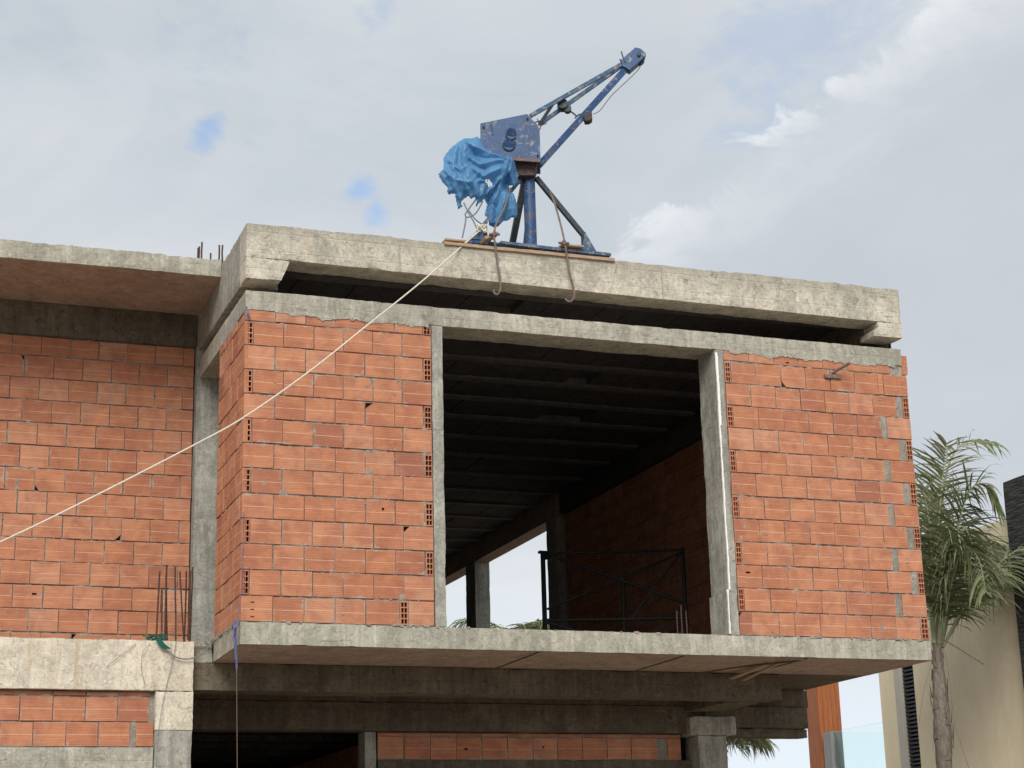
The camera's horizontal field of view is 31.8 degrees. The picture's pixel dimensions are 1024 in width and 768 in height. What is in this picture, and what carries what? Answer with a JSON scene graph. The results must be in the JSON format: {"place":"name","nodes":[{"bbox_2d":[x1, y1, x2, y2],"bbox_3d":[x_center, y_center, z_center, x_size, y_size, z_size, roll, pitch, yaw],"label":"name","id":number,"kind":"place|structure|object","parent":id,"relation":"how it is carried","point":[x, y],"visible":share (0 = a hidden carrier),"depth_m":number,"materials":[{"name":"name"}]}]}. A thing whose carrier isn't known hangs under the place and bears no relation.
{"place":"outdoors","nodes":[
{"label":"outdoors","id":0,"kind":"place"},
{"bbox_2d":[0,0,1023,767],"label":"sky","id":1,"kind":"structure","parent":0,"point":[865,143],"materials":[{"name":"white"}]},
{"bbox_3d":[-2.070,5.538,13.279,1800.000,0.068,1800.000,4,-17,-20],"label":"ground","id":2,"kind":"structure","parent":0,"visible":0},
{"bbox_2d":[0,223,931,767],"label":"unfinished building","id":3,"kind":"structure","parent":2,"relation":"on","point":[366,495],"depth_m":16.39,"materials":[{"name":"brick"}]},
{"bbox_2d":[143,633,170,648],"bbox_3d":[-2.986,2.157,15.091,0.240,0.144,0.105,4,-17,-20],"label":"net scrap","id":4,"kind":"object","parent":3,"relation":"on","point":[158,638],"visible":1,"depth_m":15.09,"materials":[{"name":"green plastic"}]},
{"bbox_2d":[156,644,175,767],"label":"wire","id":5,"kind":"object","parent":3,"relation":"hanging from","point":[162,706],"visible":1,"depth_m":14.94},
{"bbox_2d":[164,638,212,659],"bbox_3d":[-2.725,2.222,15.146,0.461,0.201,0.093,8,-18,-29],"label":"cable","id":6,"kind":"object","parent":3,"relation":"hanging from","point":[189,658],"visible":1,"depth_m":15.10,"materials":[{"name":"grey metal"}]},
{"bbox_2d":[233,512,243,666],"bbox_3d":[-2.185,1.655,14.355,0.080,1.305,0.041,4,-17,-20],"label":"plastic strip","id":7,"kind":"object","parent":3,"relation":"hanging from","point":[235,624],"visible":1,"depth_m":14.26,"materials":[{"name":"plastic"}]},
{"bbox_2d":[489,187,510,295],"bbox_3d":[-0.067,-1.302,16.152,0.088,1.204,0.554,-8,-17,21],"label":"clamp rod","id":8,"kind":"object","parent":3,"relation":"attached to","point":[494,233],"visible":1,"depth_m":15.90,"materials":[{"name":"metal"}]},
{"bbox_2d":[443,241,614,261],"bbox_3d":[0.142,-1.160,16.119,1.624,0.036,0.176,4,-17,-20],"label":"wood plank","id":9,"kind":"object","parent":3,"relation":"on","point":[557,254],"visible":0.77,"depth_m":16.04,"materials":[{"name":"brown wood"}]},
{"bbox_2d":[441,238,466,242],"bbox_3d":[-0.523,-1.248,15.990,0.212,0.023,0.199,4,-17,-20],"label":"wood plank","id":10,"kind":"object","parent":9,"relation":"on","point":[454,240],"visible":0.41,"depth_m":15.91,"materials":[{"name":"brown wood"}]},
{"bbox_2d":[479,232,497,243],"bbox_3d":[-0.204,-1.298,15.993,0.143,0.088,0.139,4,-17,-20],"label":"wood plank","id":11,"kind":"object","parent":9,"relation":"on","point":[487,238],"visible":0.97,"depth_m":15.96,"materials":[{"name":"brown wood"}]},
{"bbox_2d":[497,241,610,256],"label":"metal beam","id":12,"kind":"structure","parent":9,"relation":"on","point":[516,245],"depth_m":16.16,"materials":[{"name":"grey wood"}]},
{"bbox_2d":[558,244,583,249],"bbox_3d":[0.525,-1.234,16.247,0.220,0.025,0.124,4,-17,-20],"label":"wood plank","id":13,"kind":"object","parent":12,"relation":"on","point":[572,246],"visible":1,"depth_m":16.21,"materials":[{"name":"brown wood"}]},
{"bbox_2d":[467,48,645,250],"bbox_3d":[0.288,-2.089,17.091,1.863,2.210,1.047,4,-17,-20],"label":"hoist crane","id":14,"kind":"object","parent":3,"relation":"on","point":[516,139],"visible":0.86,"depth_m":16.78,"materials":[{"name":"blue paint"}]},
{"bbox_2d":[0,229,480,542],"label":"rope","id":15,"kind":"object","parent":14,"relation":"hanging from","point":[323,360],"visible":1,"depth_m":13.60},
{"bbox_2d":[438,137,517,227],"bbox_3d":[-0.287,-1.872,16.396,0.810,0.866,0.322,4,-17,-20],"label":"tarpaulin","id":16,"kind":"object","parent":14,"relation":"hanging from","point":[471,165],"visible":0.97,"depth_m":16.35,"materials":[{"name":"blue plastic"}]},
{"bbox_2d":[463,203,476,228],"bbox_3d":[-0.357,-1.494,16.238,0.172,0.292,0.011,4,-17,-20],"label":"wire","id":17,"kind":"object","parent":16,"relation":"hanging from","point":[470,215],"visible":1,"depth_m":16.23,"materials":[{"name":"grey metal"}]},
{"bbox_2d":[465,199,482,217],"bbox_3d":[-0.344,-1.591,16.272,0.183,0.205,0.012,4,-17,-20],"label":"wire","id":18,"kind":"object","parent":16,"relation":"hanging from","point":[470,207],"visible":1,"depth_m":16.26,"materials":[{"name":"grey metal"}]},
{"bbox_2d":[476,224,488,231],"bbox_3d":[-0.266,-1.397,16.155,0.149,0.114,0.102,4,-17,-20],"label":"rope knot","id":19,"kind":"object","parent":14,"relation":"attached to","point":[484,228],"visible":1,"depth_m":16.13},
{"bbox_2d":[549,190,575,302],"bbox_3d":[0.420,-1.266,16.342,0.143,1.221,0.436,4,-17,-20],"label":"clamp rod","id":20,"kind":"object","parent":3,"relation":"attached to","point":[564,242],"visible":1,"depth_m":16.12,"materials":[{"name":"metal"}]},
{"bbox_2d":[538,547,688,633],"bbox_3d":[1.073,2.421,18.982,1.564,1.387,0.095,-2,-16,1],"label":"scaffold frame","id":21,"kind":"object","parent":3,"relation":"on","point":[545,555],"visible":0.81,"depth_m":19.05,"materials":[{"name":"black metal"}]},
{"bbox_2d":[449,617,548,629],"bbox_3d":[0.272,7.194,30.897,2.914,6.441,2.869,-10,-18,28],"label":"palm tree","id":22,"kind":"object","parent":2,"relation":"on","point":[536,624],"visible":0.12,"depth_m":31.22,"materials":[{"name":"green plant"}]},
{"bbox_2d":[726,739,779,761],"bbox_3d":[2.619,6.293,23.145,1.803,3.770,1.735,-8,-17,23],"label":"palm tree","id":23,"kind":"object","parent":2,"relation":"on","point":[762,744],"visible":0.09,"depth_m":23.30,"materials":[{"name":"green plant"}]},
{"bbox_2d":[805,682,841,767],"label":"timber post","id":24,"kind":"object","parent":2,"relation":"on","point":[823,711],"depth_m":29.41,"materials":[{"name":"orange wood"}]},
{"bbox_2d":[823,475,1023,767],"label":"neighbour house","id":25,"kind":"structure","parent":2,"relation":"on","point":[987,702],"depth_m":25.42,"materials":[{"name":"beige paint"}]},
{"bbox_2d":[912,429,1023,767],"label":"palm tree","id":26,"kind":"object","parent":2,"relation":"on","point":[949,551],"visible":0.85,"depth_m":23.41,"materials":[{"name":"green plant"}]},
{"bbox_2d":[918,662,931,728],"bbox_3d":[5.278,3.987,22.971,0.338,0.892,0.025,7,-18,-28],"label":"hanging vine","id":27,"kind":"object","parent":26,"relation":"hanging from","point":[923,693],"visible":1,"depth_m":22.94,"materials":[{"name":"plant"}]},
{"bbox_2d":[945,652,968,767],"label":"hanging vine","id":28,"kind":"object","parent":26,"relation":"hanging from","point":[953,712],"visible":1,"depth_m":23.03,"materials":[{"name":"plant"}]},
{"bbox_2d":[940,637,983,664],"bbox_3d":[5.795,3.436,23.171,0.526,0.393,0.026,-8,-17,22],"label":"dead twig","id":29,"kind":"object","parent":26,"relation":"attached to","point":[962,650],"visible":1,"depth_m":23.16,"materials":[{"name":"wood"}]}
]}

